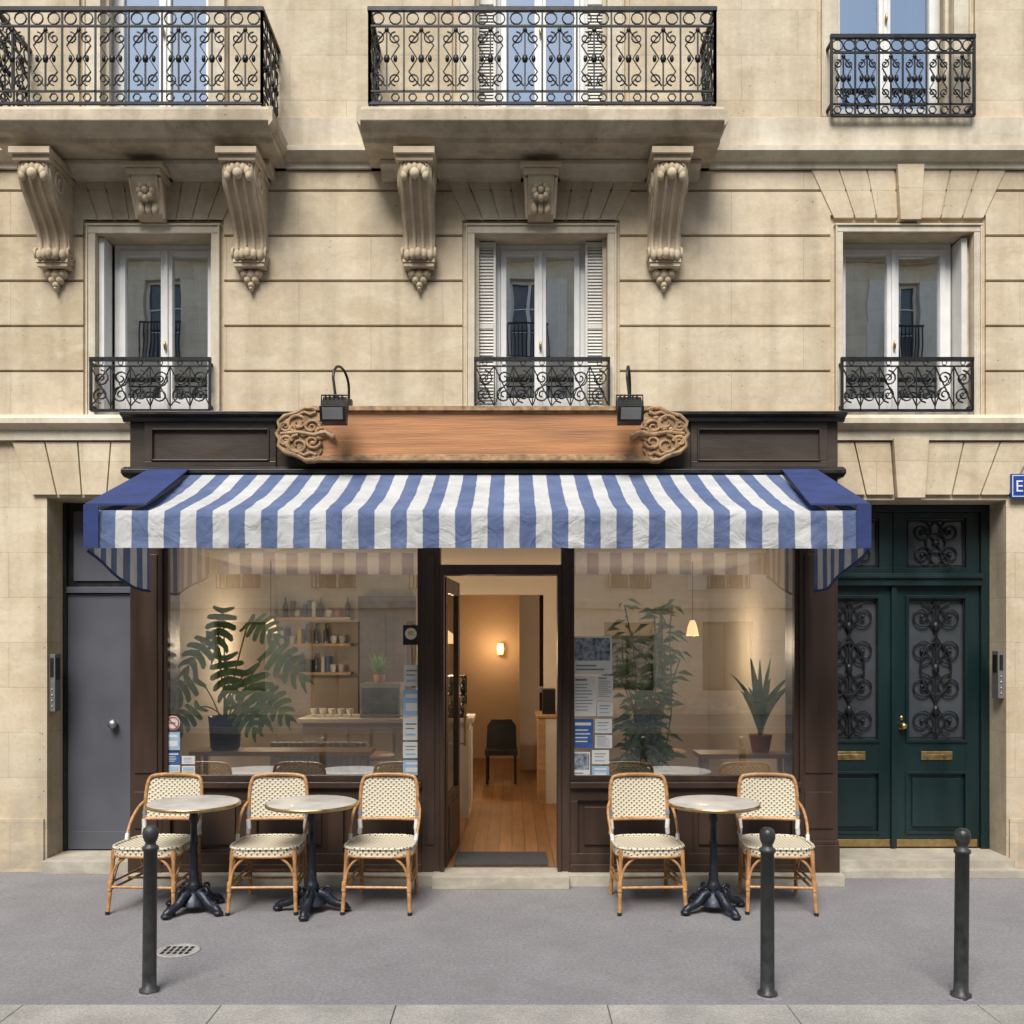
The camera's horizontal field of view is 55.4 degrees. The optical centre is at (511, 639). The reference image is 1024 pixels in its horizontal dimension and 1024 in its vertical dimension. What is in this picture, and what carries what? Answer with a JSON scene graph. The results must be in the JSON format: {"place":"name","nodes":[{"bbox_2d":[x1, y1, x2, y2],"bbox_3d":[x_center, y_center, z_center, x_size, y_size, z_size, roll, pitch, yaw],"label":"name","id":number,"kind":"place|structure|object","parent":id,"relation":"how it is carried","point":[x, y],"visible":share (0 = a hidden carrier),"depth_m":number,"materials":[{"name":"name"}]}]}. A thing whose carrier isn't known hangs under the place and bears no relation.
{"place":"outdoors","nodes":[
{"label":"outdoors","id":0,"kind":"place"},
{"bbox_2d":[0,872,1023,1007],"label":"pavement","id":1,"kind":"structure","parent":0,"point":[65,939],"depth_m":5.87,"materials":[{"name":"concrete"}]},
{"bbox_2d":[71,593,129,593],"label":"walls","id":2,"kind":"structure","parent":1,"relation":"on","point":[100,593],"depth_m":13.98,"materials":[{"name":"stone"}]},
{"bbox_2d":[139,825,159,994],"bbox_3d":[-1.902,1.411,5.122,0.104,0.878,0.104,0,0,0],"label":"bollard","id":3,"kind":"object","parent":1,"relation":"on","point":[150,835],"visible":1,"depth_m":5.09,"materials":[{"name":"metal"}]},
{"bbox_2d":[105,772,203,915],"bbox_3d":[-2.477,1.409,6.843,0.501,0.884,0.619,0,0,4],"label":"cafe chair","id":4,"kind":"object","parent":1,"relation":"on","point":[172,846],"visible":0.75,"depth_m":6.94,"materials":[{"name":"wicker"}]},
{"bbox_2d":[157,943,200,957],"bbox_3d":[-1.987,1.846,5.800,0.260,0.006,0.260,0,0,0],"label":"drain cover","id":5,"kind":"object","parent":1,"relation":"on","point":[178,950],"visible":0.95,"depth_m":5.79,"materials":[{"name":"metal"}]},
{"bbox_2d":[145,795,240,919],"bbox_3d":[-2.170,1.476,6.650,0.623,0.745,0.623,0,0,0],"label":"bistro table","id":6,"kind":"object","parent":1,"relation":"on","point":[193,892],"visible":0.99,"depth_m":6.59,"materials":[{"name":"black metal"}]},
{"bbox_2d":[225,772,308,915],"bbox_3d":[-1.692,1.409,6.843,0.501,0.884,0.619,0,0,-2],"label":"cafe chair","id":7,"kind":"object","parent":1,"relation":"on","point":[262,791],"visible":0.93,"depth_m":6.97,"materials":[{"name":"wicker"}]},
{"bbox_2d":[265,795,357,920],"bbox_3d":[-1.365,1.476,6.650,0.623,0.745,0.623,0,0,-29],"label":"bistro table","id":8,"kind":"object","parent":1,"relation":"on","point":[313,894],"visible":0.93,"depth_m":6.62,"materials":[{"name":"black metal"}]},
{"bbox_2d":[340,772,420,915],"bbox_3d":[-0.903,1.409,6.843,0.501,0.884,0.619,0,0,2],"label":"cafe chair","id":9,"kind":"object","parent":1,"relation":"on","point":[388,798],"visible":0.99,"depth_m":7.05,"materials":[{"name":"wicker"}]},
{"bbox_2d":[119,411,847,889],"bbox_3d":[-0.213,0.050,7.510,5.453,3.600,0.580,0,0,0],"label":"cafe shopfront","id":10,"kind":"object","parent":1,"relation":"on","point":[719,441],"visible":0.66,"depth_m":7.39,"materials":[{"name":"brown wood"}]},
{"bbox_2d":[168,716,179,729],"bbox_3d":[-2.589,0.634,7.440,0.110,0.110,0.007,0,0,0],"label":"no smoking sign","id":11,"kind":"object","parent":10,"relation":"attached to","point":[174,722],"visible":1,"depth_m":7.44,"materials":[{"name":"plastic"}]},
{"bbox_2d":[169,732,179,749],"bbox_3d":[-2.588,0.771,7.441,0.107,0.137,0.004,0,0,0],"label":"sticker","id":12,"kind":"object","parent":10,"relation":"attached to","point":[174,740],"visible":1,"depth_m":7.44,"materials":[{"name":"paper"}]},
{"bbox_2d":[169,752,179,763],"bbox_3d":[-2.588,0.901,7.441,0.107,0.092,0.004,0,0,0],"label":"sticker","id":13,"kind":"object","parent":10,"relation":"attached to","point":[174,757],"visible":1,"depth_m":7.44,"materials":[{"name":"paper"}]},
{"bbox_2d":[169,765,179,771],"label":"sticker","id":14,"kind":"object","parent":10,"relation":"attached to","point":[174,768],"visible":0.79,"depth_m":7.44,"materials":[{"name":"paper"}]},
{"bbox_2d":[182,766,194,773],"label":"sticker","id":15,"kind":"object","parent":10,"relation":"attached to","point":[188,769],"visible":0.69,"depth_m":7.44,"materials":[{"name":"paper"}]},
{"bbox_2d":[319,365,352,425],"bbox_3d":[-1.274,-1.785,7.143,0.204,0.470,0.475,0,0,0],"label":"sign floodlight","id":16,"kind":"object","parent":10,"relation":"attached to","point":[333,410],"visible":0.98,"depth_m":6.97,"materials":[{"name":"paint"}]},
{"bbox_2d":[403,690,416,715],"bbox_3d":[-0.767,0.481,7.441,0.130,0.198,0.004,0,0,0],"label":"sticker","id":17,"kind":"object","parent":10,"relation":"attached to","point":[409,702],"visible":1,"depth_m":7.44,"materials":[{"name":"paper"}]},
{"bbox_2d":[403,718,416,739],"bbox_3d":[-0.767,0.680,7.441,0.130,0.168,0.004,0,0,0],"label":"sticker","id":18,"kind":"object","parent":10,"relation":"attached to","point":[409,728],"visible":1,"depth_m":7.44,"materials":[{"name":"paper"}]},
{"bbox_2d":[403,625,416,644],"bbox_3d":[-0.771,-0.038,7.438,0.120,0.150,0.011,0,0,0],"label":"sticker","id":19,"kind":"object","parent":10,"relation":"attached to","point":[409,634],"visible":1,"depth_m":7.44,"materials":[{"name":"paint"}]},
{"bbox_2d":[403,742,416,757],"bbox_3d":[-0.767,0.840,7.441,0.130,0.122,0.004,0,0,0],"label":"sticker","id":20,"kind":"object","parent":10,"relation":"attached to","point":[409,749],"visible":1,"depth_m":7.44,"materials":[{"name":"paper"}]},
{"bbox_2d":[403,760,416,774],"bbox_3d":[-0.767,0.974,7.441,0.130,0.114,0.004,0,0,0],"label":"sticker","id":21,"kind":"object","parent":10,"relation":"attached to","point":[410,766],"visible":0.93,"depth_m":7.44,"materials":[{"name":"paper"}]},
{"bbox_2d":[404,665,416,685],"bbox_3d":[-0.764,0.271,7.441,0.122,0.160,0.004,0,0,0],"label":"sticker","id":22,"kind":"object","parent":10,"relation":"attached to","point":[410,675],"visible":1,"depth_m":7.44,"materials":[{"name":"paper"}]},
{"bbox_2d":[445,577,465,865],"bbox_3d":[-0.472,0.627,7.919,0.117,2.225,0.840,0,0,4],"label":"cafe door","id":23,"kind":"structure","parent":10,"relation":"attached to","point":[452,715],"depth_m":7.97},
{"bbox_2d":[83,469,870,591],"bbox_3d":[-0.225,-0.818,6.760,5.021,0.925,1.149,0,0,0],"label":"striped awning","id":24,"kind":"object","parent":10,"relation":"attached to","point":[128,524],"visible":1,"depth_m":6.22,"materials":[{"name":"fabric"}]},
{"bbox_2d":[169,548,792,774],"bbox_3d":[-0.235,0.145,7.450,4.780,1.830,0.001,0,0,0],"label":"shop window glass","id":25,"kind":"object","parent":10,"relation":"attached to","point":[293,660],"visible":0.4,"depth_m":7.45,"materials":[{"name":"clear glass"}]},
{"bbox_2d":[182,756,194,763],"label":"sticker","id":26,"kind":"object","parent":25,"relation":"attached to","point":[188,759],"visible":1,"depth_m":7.44,"materials":[{"name":"paper"}]},
{"bbox_2d":[574,752,589,774],"bbox_3d":[0.531,0.958,7.441,0.130,0.206,0.004,0,0,0],"label":"poster","id":27,"kind":"object","parent":25,"relation":"attached to","point":[581,763],"visible":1,"depth_m":7.44,"materials":[{"name":"paper"}]},
{"bbox_2d":[574,719,592,747],"bbox_3d":[0.542,0.714,7.441,0.153,0.222,0.004,0,0,0],"label":"poster","id":28,"kind":"object","parent":25,"relation":"attached to","point":[583,733],"visible":1,"depth_m":7.44,"materials":[{"name":"paper"}]},
{"bbox_2d":[574,676,595,715],"bbox_3d":[0.554,0.428,7.441,0.176,0.305,0.004,0,0,0],"label":"poster","id":29,"kind":"object","parent":25,"relation":"attached to","point":[584,695],"visible":1,"depth_m":7.44,"materials":[{"name":"paper"}]},
{"bbox_2d":[574,636,611,673],"bbox_3d":[0.615,0.115,7.441,0.298,0.290,0.004,0,0,0],"label":"poster","id":30,"kind":"object","parent":25,"relation":"attached to","point":[592,654],"visible":1,"depth_m":7.44,"materials":[{"name":"paper"}]},
{"bbox_2d":[592,750,608,763],"bbox_3d":[0.676,0.893,7.441,0.130,0.107,0.004,0,0,0],"label":"poster","id":31,"kind":"object","parent":25,"relation":"attached to","point":[600,756],"visible":1,"depth_m":7.44,"materials":[{"name":"paper"}]},
{"bbox_2d":[592,766,608,774],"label":"poster","id":32,"kind":"object","parent":25,"relation":"attached to","point":[600,770],"visible":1,"depth_m":7.44,"materials":[{"name":"paper"}]},
{"bbox_2d":[595,719,611,732],"bbox_3d":[0.699,0.657,7.441,0.130,0.107,0.004,0,0,0],"label":"poster","id":33,"kind":"object","parent":25,"relation":"attached to","point":[603,725],"visible":1,"depth_m":7.44,"materials":[{"name":"paper"}]},
{"bbox_2d":[595,735,611,747],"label":"poster","id":34,"kind":"object","parent":25,"relation":"attached to","point":[603,741],"visible":1,"depth_m":7.44,"materials":[{"name":"paper"}]},
{"bbox_2d":[597,676,612,699],"bbox_3d":[0.710,0.367,7.441,0.122,0.183,0.004,0,0,0],"label":"poster","id":35,"kind":"object","parent":25,"relation":"attached to","point":[604,687],"visible":1,"depth_m":7.44,"materials":[{"name":"paper"}]},
{"bbox_2d":[597,702,612,715],"bbox_3d":[0.710,0.527,7.441,0.122,0.107,0.004,0,0,0],"label":"poster","id":36,"kind":"object","parent":25,"relation":"attached to","point":[604,708],"visible":1,"depth_m":7.44,"materials":[{"name":"paper"}]},
{"bbox_2d":[275,406,689,463],"bbox_3d":[-0.219,-1.528,7.261,3.085,0.418,0.117,0,0,0],"label":"wooden sign board","id":37,"kind":"object","parent":10,"relation":"attached to","point":[484,434],"visible":0.98,"depth_m":7.25,"materials":[{"name":"brown wood"}]},
{"bbox_2d":[616,365,643,425],"bbox_3d":[0.845,-1.785,7.143,0.204,0.470,0.475,0,0,0],"label":"sign floodlight","id":38,"kind":"object","parent":10,"relation":"attached to","point":[630,410],"visible":1,"depth_m":6.95,"materials":[{"name":"paint"}]},
{"bbox_2d":[441,548,560,866],"bbox_3d":[-0.225,0.550,11.000,5.030,2.600,7.000,0,0,0],"label":"shop interior","id":39,"kind":"object","parent":1,"relation":"on","point":[516,616],"visible":0.2,"depth_m":12.88,"materials":[{"name":"brown wood"}]},
{"bbox_2d":[460,674,475,818],"bbox_3d":[-1.240,1.050,9.850,1.720,1.400,0.700,0,0,0],"label":"bar counter","id":40,"kind":"object","parent":39,"relation":"on","point":[466,775],"visible":0.17,"depth_m":9.55,"materials":[{"name":"paint"}]},
{"bbox_2d":[497,643,503,655],"bbox_3d":[-0.170,0.140,14.323,0.110,0.180,0.154,0,0,0],"label":"wall sconce","id":41,"kind":"object","parent":39,"relation":"attached to","point":[500,649],"depth_m":14.26,"materials":[{"name":"white glass"}]},
{"bbox_2d":[454,852,547,865],"bbox_3d":[-0.085,1.739,7.760,0.730,0.014,0.440,0,0,0],"label":"door mat","id":42,"kind":"object","parent":39,"relation":"on","point":[500,858],"depth_m":7.69,"materials":[{"name":"grey rubber"}]},
{"bbox_2d":[485,719,517,784],"bbox_3d":[-0.130,1.370,12.010,0.400,0.760,0.420,0,0,0],"label":"black chair","id":43,"kind":"object","parent":39,"relation":"on","point":[501,738],"visible":1,"depth_m":12.18,"materials":[{"name":"paint"}]},
{"bbox_2d":[535,686,556,803],"bbox_3d":[0.430,1.130,10.700,0.340,1.240,0.640,0,0,0],"label":"service stand","id":44,"kind":"object","parent":39,"relation":"on","point":[546,716],"visible":0.81,"depth_m":10.40,"materials":[{"name":"brown wood"}]},
{"bbox_2d":[0,0,1023,859],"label":"walls","id":45,"kind":"structure","parent":1,"relation":"on","point":[30,642],"depth_m":7.80,"materials":[{"name":"stone"}]},
{"bbox_2d":[8,146,74,291],"bbox_3d":[-3.620,-3.234,7.550,0.310,0.932,0.500,0,0,0],"label":"balcony console","id":46,"kind":"object","parent":45,"relation":"attached to","point":[46,180],"visible":1,"depth_m":7.58,"materials":[{"name":"beige stone"}]},
{"bbox_2d":[49,654,60,710],"bbox_3d":[-3.693,0.344,7.876,0.053,0.461,0.108,0,0,0],"label":"intercom","id":47,"kind":"object","parent":45,"relation":"attached to","point":[54,682],"visible":1,"depth_m":7.83,"materials":[{"name":"paint"}]},
{"bbox_2d":[12,442,129,494],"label":"voussoirs","id":48,"kind":"object","parent":45,"relation":"attached to","point":[72,468],"visible":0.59,"depth_m":7.77,"materials":[{"name":"stone"}]},
{"bbox_2d":[41,504,129,873],"bbox_3d":[-3.335,0.360,7.960,0.770,2.980,0.520,0,0,0],"label":"service door","id":49,"kind":"structure","parent":45,"relation":"attached to","point":[96,723],"depth_m":8.10,"materials":[{"name":"metal"}]},
{"bbox_2d":[0,6,279,117],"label":"balcony railing","id":50,"kind":"object","parent":45,"relation":"attached to","point":[265,43],"visible":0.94,"depth_m":7.25,"materials":[{"name":"black metal"}]},
{"bbox_2d":[0,106,287,181],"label":"balcony slab","id":51,"kind":"structure","parent":45,"relation":"attached to","point":[92,144],"depth_m":7.32,"materials":[{"name":"beige stone"}]},
{"bbox_2d":[121,161,173,222],"bbox_3d":[-2.850,-3.502,7.650,0.320,0.365,0.300,0,0,0],"label":"carved keystone","id":52,"kind":"object","parent":45,"relation":"attached to","point":[149,182],"visible":1,"depth_m":7.58,"materials":[{"name":"stone"}]},
{"bbox_2d":[73,182,227,220],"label":"voussoirs","id":53,"kind":"object","parent":45,"relation":"attached to","point":[116,191],"visible":0.43,"depth_m":7.77,"materials":[{"name":"stone"}]},
{"bbox_2d":[89,357,212,411],"bbox_3d":[-2.860,-2.020,7.748,0.960,0.430,0.105,0,0,0],"label":"window railing","id":54,"kind":"object","parent":45,"relation":"attached to","point":[142,360],"depth_m":7.71,"materials":[{"name":"black metal"}]},
{"bbox_2d":[85,223,221,414],"bbox_3d":[-2.860,-2.553,7.926,1.080,1.525,0.348,0,0,0],"label":"window surround","id":55,"kind":"object","parent":45,"relation":"attached to","point":[94,230],"visible":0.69,"depth_m":7.77,"materials":[{"name":"beige stone"}]},
{"bbox_2d":[83,0,225,106],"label":"window surround","id":56,"kind":"object","parent":45,"relation":"attached to","point":[217,47],"depth_m":7.77,"materials":[{"name":"stone"}]},
{"bbox_2d":[113,0,207,106],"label":"window frame","id":57,"kind":"object","parent":45,"relation":"attached to","point":[117,47],"visible":0.09,"depth_m":8.01,"materials":[{"name":"white wood"}]},
{"bbox_2d":[115,245,210,408],"bbox_3d":[-2.830,-2.530,8.001,0.860,1.420,0.138,0,0,0],"label":"window frame","id":58,"kind":"object","parent":45,"relation":"attached to","point":[167,254],"visible":0.51,"depth_m":7.99,"materials":[{"name":"white wood"}]},
{"bbox_2d":[127,257,207,397],"bbox_3d":[-2.830,-2.533,8.018,0.770,1.325,0.001,0,0,0],"label":"window pane","id":59,"kind":"object","parent":58,"relation":"in","point":[144,306],"visible":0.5,"depth_m":8.02,"materials":[{"name":"glass"}]},
{"bbox_2d":[127,0,205,106],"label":"window pane","id":60,"kind":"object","parent":45,"relation":"attached to","point":[150,46],"depth_m":9.66,"materials":[{"name":"blue glass"}]},
{"bbox_2d":[215,146,269,291],"bbox_3d":[-2.070,-3.234,7.550,0.310,0.932,0.500,0,0,0],"label":"balcony console","id":61,"kind":"object","parent":45,"relation":"attached to","point":[245,177],"visible":1,"depth_m":7.56,"materials":[{"name":"beige stone"}]},
{"bbox_2d":[393,146,438,291],"bbox_3d":[-0.735,-3.234,7.550,0.310,0.932,0.500,0,0,0],"label":"balcony console","id":62,"kind":"object","parent":45,"relation":"attached to","point":[417,174],"visible":1,"depth_m":7.55,"materials":[{"name":"beige stone"}]},
{"bbox_2d":[0,171,1023,414],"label":"rusticated courses","id":63,"kind":"object","parent":45,"relation":"attached to","point":[735,316],"visible":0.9,"depth_m":7.78,"materials":[{"name":"stone"}]},
{"bbox_2d":[0,0,1023,170],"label":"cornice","id":64,"kind":"structure","parent":45,"relation":"attached to","point":[767,72],"depth_m":7.77,"materials":[{"name":"stone"}]},
{"bbox_2d":[0,415,1023,440],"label":"string course","id":65,"kind":"object","parent":45,"relation":"attached to","point":[850,428],"depth_m":7.73,"materials":[{"name":"stone"}]},
{"bbox_2d":[99,238,966,408],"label":"folded shutters","id":66,"kind":"object","parent":45,"relation":"attached to","point":[959,298],"visible":0.63,"depth_m":7.87,"materials":[{"name":"white paint"}]},
{"bbox_2d":[506,0,573,106],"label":"window glass","id":67,"kind":"object","parent":45,"relation":"attached to","point":[553,47],"depth_m":8.17,"materials":[{"name":"blue glass"}]},
{"bbox_2d":[479,0,601,106],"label":"window frame","id":68,"kind":"object","parent":45,"relation":"attached to","point":[496,47],"visible":0.3,"depth_m":7.99,"materials":[{"name":"white wood"}]},
{"bbox_2d":[447,182,634,220],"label":"voussoirs","id":69,"kind":"object","parent":45,"relation":"attached to","point":[580,193],"visible":0.48,"depth_m":7.77,"materials":[{"name":"stone"}]},
{"bbox_2d":[520,161,561,222],"bbox_3d":[0.225,-3.502,7.650,0.320,0.365,0.300,0,0,0],"label":"carved keystone","id":70,"kind":"object","parent":45,"relation":"attached to","point":[540,181],"visible":1,"depth_m":7.57,"materials":[{"name":"stone"}]},
{"bbox_2d":[458,0,623,106],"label":"window surround","id":71,"kind":"object","parent":45,"relation":"attached to","point":[465,18],"depth_m":7.77,"materials":[{"name":"beige stone"}]},
{"bbox_2d":[465,223,617,405],"bbox_3d":[0.232,-2.553,7.926,1.216,1.525,0.348,0,0,0],"label":"window surround","id":72,"kind":"object","parent":45,"relation":"attached to","point":[609,230],"visible":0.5,"depth_m":7.77,"materials":[{"name":"beige stone"}]},
{"bbox_2d":[479,242,601,405],"bbox_3d":[0.232,-2.530,7.990,1.046,1.420,0.160,0,0,0],"label":"window frame","id":73,"kind":"object","parent":72,"relation":"in","point":[587,256],"visible":0.73,"depth_m":7.97,"materials":[{"name":"white wood"}]},
{"bbox_2d":[506,257,573,397],"bbox_3d":[0.232,-2.533,8.018,0.652,1.325,0.001,0,0,0],"label":"window pane","id":74,"kind":"object","parent":73,"relation":"in","point":[520,306],"visible":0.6,"depth_m":8.02,"materials":[{"name":"clear glass"}]},
{"bbox_2d":[474,357,609,405],"bbox_3d":[0.237,-2.020,7.748,1.075,0.430,0.105,0,0,0],"label":"window railing","id":75,"kind":"object","parent":72,"relation":"attached to","point":[543,359],"depth_m":7.71,"materials":[{"name":"black metal"}]},
{"bbox_2d":[356,106,728,181],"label":"balcony slab","id":76,"kind":"structure","parent":45,"relation":"attached to","point":[582,144],"depth_m":7.33,"materials":[{"name":"beige stone"}]},
{"bbox_2d":[367,6,716,106],"bbox_3d":[0.225,-4.343,7.512,2.618,0.725,0.556,0,0,0],"label":"balcony railing","id":77,"kind":"object","parent":76,"relation":"on","point":[375,91],"visible":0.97,"depth_m":7.25,"materials":[{"name":"black metal"}]},
{"bbox_2d":[645,146,693,291],"bbox_3d":[1.205,-3.234,7.550,0.310,0.932,0.500,0,0,0],"label":"balcony console","id":78,"kind":"object","parent":45,"relation":"attached to","point":[666,173],"visible":1,"depth_m":7.56,"materials":[{"name":"beige stone"}]},
{"bbox_2d":[840,0,925,108],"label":"window pane","id":79,"kind":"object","parent":45,"relation":"attached to","point":[859,16],"depth_m":9.64,"materials":[{"name":"glass"}]},
{"bbox_2d":[821,0,970,116],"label":"window surround","id":80,"kind":"object","parent":45,"relation":"attached to","point":[961,16],"visible":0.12,"depth_m":7.77,"materials":[{"name":"beige stone"}]},
{"bbox_2d":[838,0,939,113],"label":"window frame","id":81,"kind":"object","parent":80,"relation":"in","point":[883,16],"visible":0.24,"depth_m":8.01,"materials":[{"name":"white wood"}]},
{"bbox_2d":[826,34,975,117],"bbox_3d":[3.070,-4.432,7.722,1.140,0.645,0.156,0,0,0],"label":"window railing","id":82,"kind":"object","parent":45,"relation":"attached to","point":[914,78],"depth_m":7.66,"materials":[{"name":"black metal"}]},
{"bbox_2d":[833,223,982,414],"bbox_3d":[3.160,-2.553,7.926,1.180,1.525,0.348,0,0,0],"label":"window surround","id":83,"kind":"object","parent":45,"relation":"attached to","point":[840,229],"visible":0.68,"depth_m":7.77,"materials":[{"name":"beige stone"}]},
{"bbox_2d":[843,244,950,408],"bbox_3d":[3.120,-2.535,8.001,0.960,1.430,0.138,0,0,0],"label":"window frame","id":84,"kind":"object","parent":83,"relation":"in","point":[892,253],"visible":0.5,"depth_m":7.99,"materials":[{"name":"white wood"}]},
{"bbox_2d":[846,256,937,397],"bbox_3d":[3.120,-2.538,8.018,0.870,1.335,0.003,0,0,0],"label":"window pane","id":85,"kind":"object","parent":84,"relation":"in","point":[866,306],"visible":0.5,"depth_m":8.02,"materials":[{"name":"glass"}]},
{"bbox_2d":[839,357,973,411],"bbox_3d":[3.125,-2.020,7.748,1.050,0.430,0.105,0,0,0],"label":"window railing","id":86,"kind":"object","parent":83,"relation":"attached to","point":[970,408],"depth_m":7.71,"materials":[{"name":"black metal"}]},
{"bbox_2d":[811,164,1005,222],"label":"voussoirs","id":87,"kind":"object","parent":45,"relation":"attached to","point":[920,190],"visible":1,"depth_m":7.77,"materials":[{"name":"stone"}]},
{"bbox_2d":[838,505,1023,878],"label":"entrance double door","id":88,"kind":"structure","parent":45,"relation":"attached to","point":[913,689],"depth_m":8.10,"materials":[{"name":"wood"}]},
{"bbox_2d":[838,438,1023,498],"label":"voussoirs","id":89,"kind":"object","parent":45,"relation":"attached to","point":[916,468],"visible":0.81,"depth_m":7.77,"materials":[{"name":"stone"}]},
{"bbox_2d":[992,651,1003,697],"bbox_3d":[3.928,0.279,7.876,0.053,0.380,0.108,0,0,0],"label":"intercom","id":90,"kind":"object","parent":45,"relation":"attached to","point":[997,674],"visible":1,"depth_m":7.83,"materials":[{"name":"paint"}]},
{"bbox_2d":[1009,474,1023,497],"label":"street name sign","id":91,"kind":"object","parent":45,"relation":"attached to","point":[1016,485],"visible":1,"depth_m":7.75,"materials":[{"name":"blue metal"}]},
{"bbox_2d":[0,819,1023,871],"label":"plinth","id":92,"kind":"structure","parent":1,"relation":"on","point":[21,845],"depth_m":7.78,"materials":[{"name":"stone"}]},
{"bbox_2d":[130,988,980,1002],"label":"mortar collars","id":93,"kind":"object","parent":1,"relation":"on","point":[753,995],"visible":0.8,"depth_m":5.05,"materials":[{"name":"concrete"}]},
{"bbox_2d":[607,772,687,915],"bbox_3d":[0.933,1.409,6.843,0.501,0.884,0.619,0,0,-3],"label":"cafe chair","id":94,"kind":"object","parent":1,"relation":"on","point":[638,798],"visible":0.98,"depth_m":7.04,"materials":[{"name":"wicker"}]},
{"bbox_2d":[667,795,760,919],"bbox_3d":[1.375,1.476,6.650,0.623,0.745,0.623,0,0,33],"label":"bistro table","id":95,"kind":"object","parent":1,"relation":"on","point":[713,892],"visible":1,"depth_m":6.59,"materials":[{"name":"black metal"}]},
{"bbox_2d":[757,827,777,997],"bbox_3d":[1.328,1.411,5.070,0.104,0.878,0.104,0,0,33],"label":"bollard","id":96,"kind":"object","parent":1,"relation":"on","point":[767,849],"visible":1,"depth_m":5.04,"materials":[{"name":"metal"}]},
{"bbox_2d":[735,772,818,915],"bbox_3d":[1.839,1.409,6.843,0.501,0.884,0.619,0,0,5],"label":"cafe chair","id":97,"kind":"object","parent":1,"relation":"on","point":[776,798],"visible":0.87,"depth_m":7.04,"materials":[{"name":"wicker"}]},
{"bbox_2d":[950,828,971,1000],"bbox_3d":[2.328,1.411,5.048,0.104,0.878,0.104,0,0,-25],"label":"bollard","id":98,"kind":"object","parent":1,"relation":"on","point":[962,852],"visible":1,"depth_m":5.02,"materials":[{"name":"metal"}]},
{"label":"ground","id":99,"kind":"structure","parent":0,"visible":0},
{"bbox_2d":[0,1005,1023,1023],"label":"kerb","id":100,"kind":"structure","parent":99,"relation":"on","point":[511,1014],"depth_m":4.80,"materials":[{"name":"stone"}]}
]}

